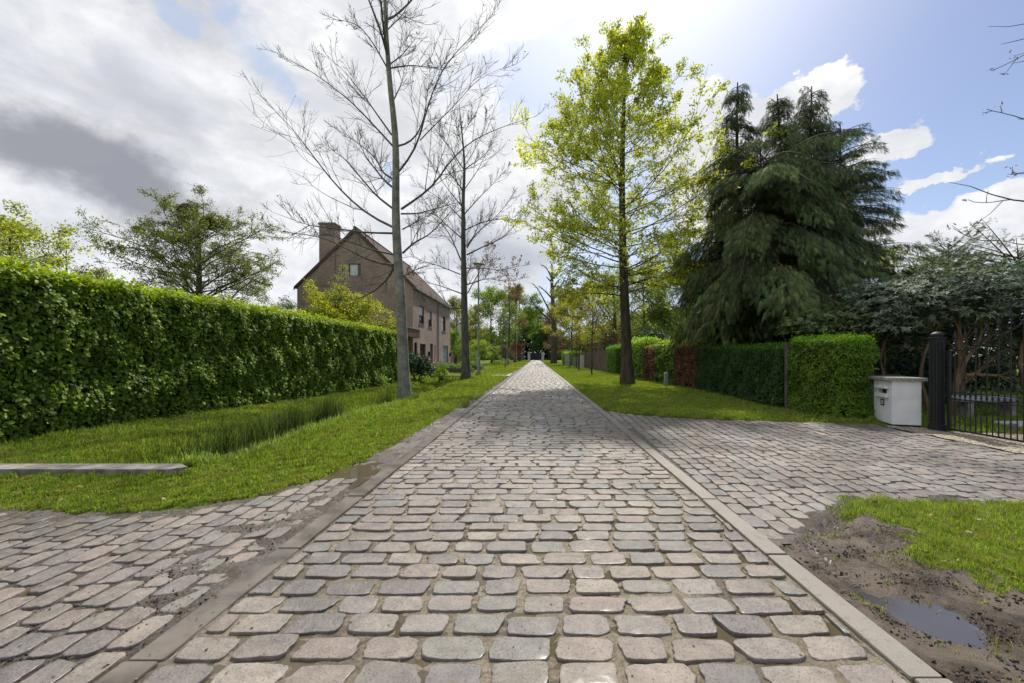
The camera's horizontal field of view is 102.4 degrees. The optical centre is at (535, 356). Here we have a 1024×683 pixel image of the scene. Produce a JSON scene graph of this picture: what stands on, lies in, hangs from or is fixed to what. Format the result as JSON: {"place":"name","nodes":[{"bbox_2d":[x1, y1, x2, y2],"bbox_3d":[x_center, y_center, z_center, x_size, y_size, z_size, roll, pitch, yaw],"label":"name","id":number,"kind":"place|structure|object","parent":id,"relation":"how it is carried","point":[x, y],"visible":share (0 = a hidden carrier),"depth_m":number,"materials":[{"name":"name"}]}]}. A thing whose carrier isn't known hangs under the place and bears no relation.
{"place":"outdoors","nodes":[
{"label":"outdoors","id":0,"kind":"place"},
{"bbox_2d":[0,478,356,682],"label":"driveway paving","id":1,"kind":"structure","parent":0,"point":[53,589],"depth_m":2.36,"materials":[{"name":"stone"}]},
{"bbox_2d":[303,373,505,405],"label":"grass","id":2,"kind":"structure","parent":0,"point":[477,385],"depth_m":16.47,"materials":[{"name":"green plant"}]},
{"bbox_2d":[318,377,507,505],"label":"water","id":3,"kind":"structure","parent":0,"point":[359,472],"depth_m":4.57,"materials":[{"name":"grey liquid"}]},
{"bbox_2d":[0,358,1023,678],"bbox_3d":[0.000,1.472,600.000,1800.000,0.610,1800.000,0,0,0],"label":"ground","id":4,"kind":"structure","parent":0,"point":[854,516],"depth_m":3.32,"materials":[{"name":"soil"}]},
{"bbox_2d":[0,199,93,273],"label":"garden tree","id":5,"kind":"object","parent":4,"relation":"on","point":[10,230],"visible":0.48,"depth_m":19.91,"materials":[{"name":"green plant"}]},
{"bbox_2d":[24,234,103,276],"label":"garden tree","id":6,"kind":"object","parent":4,"relation":"on","point":[66,269],"visible":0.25,"depth_m":23.96,"materials":[{"name":"green plant"}]},
{"bbox_2d":[0,464,187,476],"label":"culvert beam","id":7,"kind":"structure","parent":4,"relation":"on","point":[102,469],"depth_m":4.33,"materials":[{"name":"concrete"}]},
{"bbox_2d":[67,265,121,281],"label":"garden tree","id":8,"kind":"object","parent":4,"relation":"on","point":[100,274],"visible":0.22,"depth_m":30.76,"materials":[{"name":"green plant"}]},
{"bbox_2d":[73,183,289,307],"bbox_3d":[-24.503,-5.357,29.849,12.034,13.336,13.760,0,0,0],"label":"willow tree","id":9,"kind":"object","parent":4,"relation":"on","point":[188,231],"visible":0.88,"depth_m":28.65,"materials":[{"name":"green plant"}]},
{"bbox_2d":[175,202,197,218],"bbox_3d":[-25.416,-10.648,29.984,1.392,1.215,1.333,0,0,0],"label":"bird nest","id":10,"kind":"object","parent":9,"relation":"on","point":[181,206],"visible":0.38,"depth_m":29.61,"materials":[{"name":"green plant"}]},
{"bbox_2d":[0,255,397,442],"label":"beech hedge","id":11,"kind":"object","parent":4,"relation":"on","point":[83,351],"visible":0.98,"depth_m":7.79,"materials":[{"name":"green plant"}]},
{"bbox_2d":[0,395,474,513],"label":"grass","id":12,"kind":"structure","parent":4,"relation":"on","point":[73,448],"depth_m":5.21,"materials":[{"name":"green plant"}]},
{"bbox_2d":[154,389,396,458],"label":"rushes","id":13,"kind":"object","parent":4,"relation":"on","point":[288,422],"visible":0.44,"depth_m":6.61,"materials":[{"name":"green plant"}]},
{"bbox_2d":[267,293,311,313],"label":"garden shrub","id":14,"kind":"object","parent":4,"relation":"on","point":[290,303],"visible":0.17,"depth_m":26.99,"materials":[{"name":"green plant"}]},
{"bbox_2d":[162,381,456,463],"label":"grass","id":15,"kind":"structure","parent":4,"relation":"on","point":[361,410],"depth_m":6.31,"materials":[{"name":"green plant"}]},
{"bbox_2d":[95,362,528,682],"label":"kerb","id":16,"kind":"structure","parent":4,"relation":"on","point":[166,645],"depth_m":2.24,"materials":[{"name":"grey concrete"}]},
{"bbox_2d":[270,277,396,330],"bbox_3d":[-12.294,-1.514,25.323,8.207,6.847,7.364,0,0,0],"label":"maple shrub","id":17,"kind":"object","parent":4,"relation":"on","point":[321,305],"visible":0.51,"depth_m":24.51,"materials":[{"name":"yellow plant"}]},
{"bbox_2d":[333,264,349,286],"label":"flowering shrub","id":18,"kind":"object","parent":4,"relation":"on","point":[342,277],"visible":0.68,"depth_m":29.50,"materials":[{"name":"green plant"}]},
{"bbox_2d":[293,222,451,371],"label":"brick house","id":19,"kind":"structure","parent":4,"relation":"on","point":[428,331],"depth_m":33.00,"materials":[{"name":"brick"}]},
{"bbox_2d":[349,264,360,275],"bbox_3d":[-14.525,-7.000,33.110,0.950,1.000,0.060,0,0,0],"label":"window","id":20,"kind":"structure","parent":19,"relation":"in","point":[353,268],"depth_m":33.10,"materials":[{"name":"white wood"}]},
{"bbox_2d":[419,306,423,324],"bbox_3d":[-9.900,-3.595,35.500,0.220,1.610,1.700,0,0,0],"label":"window","id":21,"kind":"structure","parent":19,"relation":"in","point":[420,307],"depth_m":35.65,"materials":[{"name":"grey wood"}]},
{"bbox_2d":[364,374,390,387],"bbox_3d":[-6.427,1.009,16.348,0.772,0.691,1.405,0,0,32],"label":"laurel","id":22,"kind":"object","parent":4,"relation":"on","point":[379,378],"visible":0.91,"depth_m":16.47,"materials":[{"name":"green plant"}]},
{"bbox_2d":[233,0,548,399],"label":"bare tree","id":23,"kind":"object","parent":4,"relation":"on","point":[404,389],"visible":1,"depth_m":12.76,"materials":[{"name":"grey plant"}]},
{"bbox_2d":[408,351,434,380],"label":"laurel bush","id":24,"kind":"object","parent":4,"relation":"on","point":[421,365],"visible":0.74,"depth_m":21.10,"materials":[{"name":"green plant"}]},
{"bbox_2d":[432,367,449,380],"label":"shrub","id":25,"kind":"object","parent":4,"relation":"on","point":[441,371],"visible":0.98,"depth_m":22.25,"materials":[{"name":"green plant"}]},
{"bbox_2d":[433,368,474,372],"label":"planter wall","id":26,"kind":"structure","parent":4,"relation":"on","point":[454,370],"depth_m":31.20,"materials":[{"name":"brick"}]},
{"bbox_2d":[436,363,470,367],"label":"shrub","id":27,"kind":"object","parent":26,"relation":"in","point":[450,366],"visible":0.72,"depth_m":31.83,"materials":[{"name":"green plant"}]},
{"bbox_2d":[450,322,471,363],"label":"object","id":28,"kind":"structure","parent":4,"relation":"on","point":[452,359],"depth_m":62.00,"materials":[{"name":"green plant"}]},
{"bbox_2d":[448,295,474,363],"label":"roadside tree","id":29,"kind":"object","parent":4,"relation":"on","point":[456,304],"visible":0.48,"depth_m":59.90,"materials":[{"name":"green plant"}]},
{"bbox_2d":[450,327,476,362],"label":"garden shrub","id":30,"kind":"object","parent":4,"relation":"on","point":[455,334],"visible":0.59,"depth_m":51.31,"materials":[{"name":"green plant"}]},
{"bbox_2d":[402,98,531,378],"bbox_3d":[-3.988,-6.778,22.879,7.672,16.172,5.712,0,0,0],"label":"bare tree","id":31,"kind":"object","parent":4,"relation":"on","point":[465,368],"visible":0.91,"depth_m":22.76,"materials":[{"name":"grey plant"}]},
{"bbox_2d":[410,360,530,374],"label":"grass","id":32,"kind":"structure","parent":4,"relation":"on","point":[499,369],"depth_m":42.85,"materials":[{"name":"green plant"}]},
{"bbox_2d":[494,345,515,366],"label":"bare sapling","id":33,"kind":"object","parent":32,"relation":"on","point":[503,347],"visible":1,"depth_m":47.53,"materials":[{"name":"brown plant"}]},
{"bbox_2d":[468,304,487,358],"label":"roadside tree","id":34,"kind":"object","parent":4,"relation":"on","point":[474,316],"visible":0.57,"depth_m":63.71,"materials":[{"name":"green plant"}]},
{"bbox_2d":[473,262,483,372],"bbox_3d":[-3.800,-2.495,27.300,0.740,7.590,0.740,0,0,0],"label":"street lamp","id":35,"kind":"object","parent":4,"relation":"on","point":[478,362],"visible":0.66,"depth_m":27.24,"materials":[{"name":"grey metal"}]},
{"bbox_2d":[469,339,494,361],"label":"garden shrub","id":36,"kind":"object","parent":4,"relation":"on","point":[484,350],"visible":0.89,"depth_m":55.37,"materials":[{"name":"green plant"}]},
{"bbox_2d":[468,283,525,362],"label":"roadside tree","id":37,"kind":"object","parent":4,"relation":"on","point":[489,297],"visible":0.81,"depth_m":76.44,"materials":[{"name":"green plant"}]},
{"bbox_2d":[486,345,508,364],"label":"garden shrub","id":38,"kind":"object","parent":4,"relation":"on","point":[493,350],"visible":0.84,"depth_m":61.53,"materials":[{"name":"green plant"}]},
{"bbox_2d":[499,277,517,363],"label":"tree","id":39,"kind":"object","parent":4,"relation":"on","point":[510,330],"visible":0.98,"depth_m":69.90,"materials":[{"name":"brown plant"}]},
{"bbox_2d":[1,383,1023,582],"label":"fallen leaves","id":40,"kind":"object","parent":4,"relation":"on","point":[973,533],"visible":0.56,"depth_m":3.47,"materials":[{"name":"brown plant"}]},
{"bbox_2d":[503,281,528,361],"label":"copper tree","id":41,"kind":"object","parent":4,"relation":"on","point":[518,286],"visible":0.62,"depth_m":92.84,"materials":[{"name":"brown plant"}]},
{"bbox_2d":[510,342,522,358],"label":"copper shrub","id":42,"kind":"object","parent":4,"relation":"on","point":[519,348],"visible":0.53,"depth_m":117.67,"materials":[{"name":"brown plant"}]},
{"bbox_2d":[402,373,635,400],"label":"grass","id":43,"kind":"structure","parent":4,"relation":"on","point":[412,396],"depth_m":18.25,"materials":[{"name":"green plant"}]},
{"bbox_2d":[499,285,545,360],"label":"roadside tree","id":44,"kind":"object","parent":4,"relation":"on","point":[531,317],"visible":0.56,"depth_m":121.11,"materials":[{"name":"green plant"}]},
{"bbox_2d":[514,306,549,352],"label":"roadside tree","id":45,"kind":"object","parent":4,"relation":"on","point":[538,338],"visible":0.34,"depth_m":168.84,"materials":[{"name":"green plant"}]},
{"bbox_2d":[527,262,561,362],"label":"lopped tree","id":46,"kind":"object","parent":4,"relation":"on","point":[553,359],"visible":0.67,"depth_m":76.74,"materials":[{"name":"brown plant"}]},
{"bbox_2d":[538,300,570,359],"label":"roadside tree","id":47,"kind":"object","parent":4,"relation":"on","point":[544,318],"visible":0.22,"depth_m":167.32,"materials":[{"name":"brown plant"}]},
{"bbox_2d":[541,310,568,356],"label":"copper shrub","id":48,"kind":"object","parent":4,"relation":"on","point":[558,337],"visible":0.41,"depth_m":88.14,"materials":[{"name":"brown plant"}]},
{"bbox_2d":[541,287,597,350],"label":"roadside tree","id":49,"kind":"object","parent":4,"relation":"on","point":[561,312],"visible":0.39,"depth_m":62.58,"materials":[{"name":"green plant"}]},
{"bbox_2d":[561,350,582,364],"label":"clipped hedge","id":50,"kind":"object","parent":4,"relation":"on","point":[572,353],"visible":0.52,"depth_m":59.32,"materials":[{"name":"green plant"}]},
{"bbox_2d":[572,320,584,369],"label":"young tree","id":51,"kind":"object","parent":4,"relation":"on","point":[579,331],"visible":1,"depth_m":36.56,"materials":[{"name":"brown plant"}]},
{"bbox_2d":[556,283,619,351],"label":"roadside tree","id":52,"kind":"object","parent":4,"relation":"on","point":[580,303],"visible":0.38,"depth_m":50.34,"materials":[{"name":"green plant"}]},
{"bbox_2d":[580,349,607,371],"bbox_3d":[5.830,0.331,43.748,0.300,2.038,20.463,0,0,0],"label":"brushwood fence","id":53,"kind":"object","parent":4,"relation":"on","point":[599,359],"visible":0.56,"depth_m":39.08,"materials":[{"name":"brown wood"}]},
{"bbox_2d":[587,303,600,373],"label":"young tree","id":54,"kind":"object","parent":4,"relation":"on","point":[593,317],"visible":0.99,"depth_m":28.36,"materials":[{"name":"green plant"}]},
{"bbox_2d":[586,331,620,354],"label":"copper shrub","id":55,"kind":"object","parent":4,"relation":"on","point":[612,339],"visible":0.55,"depth_m":38.84,"materials":[{"name":"brown plant"}]},
{"bbox_2d":[577,260,648,344],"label":"roadside tree","id":56,"kind":"object","parent":4,"relation":"on","point":[613,323],"visible":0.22,"depth_m":43.12,"materials":[{"name":"green plant"}]},
{"bbox_2d":[606,343,620,373],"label":"clipped hedge","id":57,"kind":"object","parent":4,"relation":"on","point":[613,357],"visible":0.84,"depth_m":30.19,"materials":[{"name":"green plant"}]},
{"bbox_2d":[598,255,684,340],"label":"roadside tree","id":58,"kind":"object","parent":4,"relation":"on","point":[652,304],"visible":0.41,"depth_m":34.10,"materials":[{"name":"green plant"}]},
{"bbox_2d":[500,11,788,383],"bbox_3d":[3.986,-6.970,19.319,11.069,16.558,12.019,0,0,0],"label":"beech tree","id":59,"kind":"object","parent":4,"relation":"on","point":[625,45],"visible":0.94,"depth_m":17.51,"materials":[{"name":"green plant"}]},
{"bbox_2d":[631,335,659,378],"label":"laurel hedge","id":60,"kind":"object","parent":4,"relation":"on","point":[638,344],"visible":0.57,"depth_m":23.06,"materials":[{"name":"green plant"}]},
{"bbox_2d":[642,342,659,380],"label":"copper hedge","id":61,"kind":"object","parent":4,"relation":"on","point":[650,353],"visible":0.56,"depth_m":21.15,"materials":[{"name":"brown plant"}]},
{"bbox_2d":[633,324,670,341],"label":"dark shrub","id":62,"kind":"object","parent":4,"relation":"on","point":[660,333],"visible":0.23,"depth_m":26.46,"materials":[{"name":"green plant"}]},
{"bbox_2d":[652,338,688,384],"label":"laurel hedge","id":63,"kind":"object","parent":4,"relation":"on","point":[665,359],"visible":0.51,"depth_m":18.85,"materials":[{"name":"green plant"}]},
{"bbox_2d":[636,262,706,337],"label":"roadside tree","id":64,"kind":"object","parent":4,"relation":"on","point":[664,321],"visible":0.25,"depth_m":33.06,"materials":[{"name":"green plant"}]},
{"bbox_2d":[672,340,713,388],"bbox_3d":[6.310,0.306,16.482,1.059,2.065,2.542,0,0,0],"label":"copper hedge","id":65,"kind":"object","parent":4,"relation":"on","point":[686,363],"visible":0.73,"depth_m":16.35,"materials":[{"name":"brown plant"}]},
{"bbox_2d":[469,306,927,359],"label":"woods","id":66,"kind":"object","parent":4,"relation":"on","point":[526,350],"visible":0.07,"depth_m":168.34,"materials":[{"name":"green plant"}]},
{"bbox_2d":[682,82,764,348],"bbox_3d":[8.338,-4.985,16.917,5.253,12.491,5.056,0,0,0],"label":"conifer","id":67,"kind":"object","parent":4,"relation":"on","point":[734,123],"visible":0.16,"depth_m":16.46,"materials":[{"name":"green plant"}]},
{"bbox_2d":[693,338,799,408],"bbox_3d":[6.251,0.389,12.462,1.102,1.835,5.962,0,0,2],"label":"clipped hedge","id":68,"kind":"object","parent":4,"relation":"on","point":[752,372],"visible":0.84,"depth_m":11.50,"materials":[{"name":"green plant"}]},
{"bbox_2d":[542,362,952,682],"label":"kerb","id":69,"kind":"structure","parent":4,"relation":"on","point":[893,652],"depth_m":2.23,"materials":[{"name":"concrete"}]},
{"bbox_2d":[665,130,887,354],"bbox_3d":[8.105,-3.273,14.163,6.767,9.060,9.484,0,0,0],"label":"conifer","id":70,"kind":"object","parent":4,"relation":"on","point":[785,181],"visible":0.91,"depth_m":12.71,"materials":[{"name":"green plant"}]},
{"bbox_2d":[721,94,834,344],"bbox_3d":[9.185,-4.457,15.946,4.218,11.436,4.145,0,0,0],"label":"conifer","id":71,"kind":"object","parent":4,"relation":"on","point":[777,110],"visible":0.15,"depth_m":15.51,"materials":[{"name":"green plant"}]},
{"bbox_2d":[784,343,789,407],"bbox_3d":[5.840,0.510,9.550,0.080,1.680,0.100,0,0,0],"label":"fence post","id":72,"kind":"object","parent":4,"relation":"on","point":[786,378],"visible":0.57,"depth_m":9.51,"materials":[{"name":"grey concrete"}]},
{"bbox_2d":[748,86,872,343],"bbox_3d":[11.029,-4.844,16.581,6.113,12.198,5.501,0,0,0],"label":"conifer","id":73,"kind":"object","parent":4,"relation":"on","point":[804,120],"visible":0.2,"depth_m":16.06,"materials":[{"name":"green plant"}]},
{"bbox_2d":[744,317,883,356],"bbox_3d":[9.779,-0.325,14.678,5.107,3.198,3.198,0,0,0],"label":"evergreen bush","id":74,"kind":"object","parent":4,"relation":"on","point":[784,337],"visible":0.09,"depth_m":14.27,"materials":[{"name":"green plant"}]},
{"bbox_2d":[786,330,880,417],"bbox_3d":[6.268,0.370,8.764,1.011,1.868,1.639,0,0,-8],"label":"clipped hedge","id":75,"kind":"object","parent":4,"relation":"on","point":[830,373],"visible":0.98,"depth_m":8.30,"materials":[{"name":"green plant"}]},
{"bbox_2d":[770,298,902,362],"bbox_3d":[7.638,-0.145,10.391,3.186,2.781,2.154,0,0,0],"label":"rhododendron","id":76,"kind":"object","parent":4,"relation":"on","point":[803,324],"visible":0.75,"depth_m":10.07,"materials":[{"name":"green plant"}]},
{"bbox_2d":[814,121,932,327],"bbox_3d":[12.938,-4.320,17.357,7.238,11.150,5.123,0,0,0],"label":"conifer","id":77,"kind":"object","parent":4,"relation":"on","point":[880,251],"visible":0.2,"depth_m":16.34,"materials":[{"name":"green plant"}]},
{"bbox_2d":[864,373,923,401],"bbox_3d":[9.000,0.790,11.000,1.900,0.720,1.200,0,0,0],"label":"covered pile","id":78,"kind":"object","parent":4,"relation":"on","point":[880,374],"visible":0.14,"depth_m":10.40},
{"bbox_2d":[868,376,927,430],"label":"mailbox pillar","id":79,"kind":"structure","parent":4,"relation":"on","point":[897,400],"depth_m":7.39,"materials":[{"name":"white stone"}]},
{"bbox_2d":[780,512,1023,682],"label":"mud","id":80,"kind":"structure","parent":4,"relation":"on","point":[950,599],"depth_m":2.19,"materials":[{"name":"brown soil"}]},
{"bbox_2d":[848,584,1020,669],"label":"puddle","id":81,"kind":"object","parent":80,"relation":"on","point":[943,624],"visible":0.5,"depth_m":1.98,"materials":[{"name":"grey liquid"}]},
{"bbox_2d":[862,244,944,357],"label":"garden tree","id":82,"kind":"object","parent":4,"relation":"on","point":[894,263],"visible":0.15,"depth_m":23.04,"materials":[{"name":"green plant"}]},
{"bbox_2d":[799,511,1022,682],"bbox_3d":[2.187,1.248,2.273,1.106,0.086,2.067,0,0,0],"label":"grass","id":83,"kind":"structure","parent":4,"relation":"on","point":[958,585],"depth_m":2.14,"materials":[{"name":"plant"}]},
{"bbox_2d":[825,257,1023,413],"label":"rhododendron","id":84,"kind":"object","parent":4,"relation":"on","point":[996,291],"visible":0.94,"depth_m":9.15,"materials":[{"name":"green plant"}]},
{"bbox_2d":[927,332,946,435],"bbox_3d":[6.853,0.459,7.022,0.176,1.782,0.176,0,0,0],"label":"gate post","id":85,"kind":"object","parent":4,"relation":"on","point":[936,381],"visible":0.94,"depth_m":6.95,"materials":[{"name":"black metal"}]},
{"bbox_2d":[947,300,1023,442],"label":"iron gate","id":86,"kind":"structure","parent":85,"relation":"attached to","point":[949,384],"depth_m":6.40,"materials":[{"name":"black metal"}]},
{"bbox_2d":[856,310,1020,394],"bbox_3d":[13.007,-0.445,13.123,5.796,3.439,3.646,0,0,0],"label":"evergreen bush","id":87,"kind":"object","parent":4,"relation":"on","point":[982,350],"visible":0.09,"depth_m":12.65,"materials":[{"name":"green plant"}]},
{"bbox_2d":[900,225,986,282],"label":"pine tree","id":88,"kind":"object","parent":4,"relation":"on","point":[928,257],"visible":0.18,"depth_m":18.49,"materials":[{"name":"green plant"}]},
{"bbox_2d":[866,352,1022,403],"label":"evergreen bush","id":89,"kind":"object","parent":4,"relation":"on","point":[910,368],"visible":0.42,"depth_m":10.54,"materials":[{"name":"green plant"}]},
{"bbox_2d":[882,425,1023,452],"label":"gravel","id":90,"kind":"structure","parent":4,"relation":"on","point":[1006,445],"depth_m":6.32,"materials":[{"name":"beige gravel"}]},
{"bbox_2d":[892,310,1017,388],"bbox_3d":[16.502,-0.757,15.547,7.578,4.059,4.683,0,0,0],"label":"evergreen bush","id":91,"kind":"object","parent":4,"relation":"on","point":[968,351],"visible":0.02,"depth_m":14.85,"materials":[{"name":"green plant"}]},
{"bbox_2d":[897,218,1023,392],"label":"pine tree","id":92,"kind":"object","parent":4,"relation":"on","point":[980,254],"visible":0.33,"depth_m":14.31,"materials":[{"name":"green plant"}]},
{"bbox_2d":[952,395,1016,416],"bbox_3d":[9.360,1.055,8.595,1.220,0.490,0.290,0,0,0],"label":"stone bench","id":93,"kind":"object","parent":4,"relation":"on","point":[1007,409],"visible":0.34,"depth_m":8.50,"materials":[{"name":"concrete"}]},
{"bbox_2d":[947,24,1023,244],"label":"bare tree","id":94,"kind":"object","parent":4,"relation":"on","point":[1013,173],"visible":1,"depth_m":4.75,"materials":[{"name":"brown plant"}]},
{"bbox_2d":[994,421,1022,427],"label":"stone slab","id":95,"kind":"structure","parent":4,"relation":"on","point":[1020,423],"depth_m":7.41,"materials":[{"name":"grey stone"}]},
{"bbox_2d":[0,0,1023,357],"label":"sky","id":96,"kind":"structure","parent":0,"point":[102,101],"materials":[{"name":"white"}]},
{"bbox_2d":[0,408,1023,682],"bbox_3d":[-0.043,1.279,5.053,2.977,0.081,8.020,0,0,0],"label":"road","id":97,"kind":"structure","parent":0,"point":[524,660],"depth_m":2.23,"materials":[{"name":"stone"}]},
{"bbox_2d":[323,464,378,479],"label":"puddle","id":98,"kind":"object","parent":97,"relation":"on","point":[334,474],"visible":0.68,"depth_m":4.45,"materials":[{"name":"liquid"}]},
{"bbox_2d":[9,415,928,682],"bbox_3d":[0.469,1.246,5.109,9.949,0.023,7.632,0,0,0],"label":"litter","id":99,"kind":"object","parent":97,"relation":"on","point":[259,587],"visible":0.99,"depth_m":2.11,"materials":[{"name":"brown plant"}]},
{"bbox_2d":[0,406,1023,682],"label":"grit","id":100,"kind":"object","parent":97,"relation":"on","point":[960,670],"visible":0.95,"depth_m":2.09,"materials":[{"name":"brown stone"}]},
{"bbox_2d":[465,365,599,414],"bbox_3d":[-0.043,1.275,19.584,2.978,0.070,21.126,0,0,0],"label":"road","id":101,"kind":"structure","parent":0,"point":[549,380],"depth_m":12.38,"materials":[{"name":"stone"}]},
{"bbox_2d":[516,360,554,373],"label":"road","id":102,"kind":"structure","parent":0,"point":[535,367],"depth_m":41.32,"materials":[{"name":"stone"}]},
{"bbox_2d":[540,360,619,376],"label":"grass","id":103,"kind":"structure","parent":0,"point":[560,368],"depth_m":34.47,"materials":[{"name":"green plant"}]},
{"bbox_2d":[561,376,879,422],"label":"grass","id":104,"kind":"structure","parent":0,"point":[597,392],"depth_m":10.73,"materials":[{"name":"green plant"}]},
{"bbox_2d":[609,411,1023,546],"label":"driveway paving","id":105,"kind":"structure","parent":0,"point":[922,459],"depth_m":4.79,"materials":[{"name":"stone"}]},
{"bbox_2d":[826,491,1023,594],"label":"grass","id":106,"kind":"structure","parent":0,"point":[935,537],"depth_m":2.87,"materials":[{"name":"green plant"}]},
{"bbox_2d":[864,379,1022,433],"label":"grass","id":107,"kind":"structure","parent":0,"point":[1001,426],"depth_m":8.26,"materials":[{"name":"green plant"}]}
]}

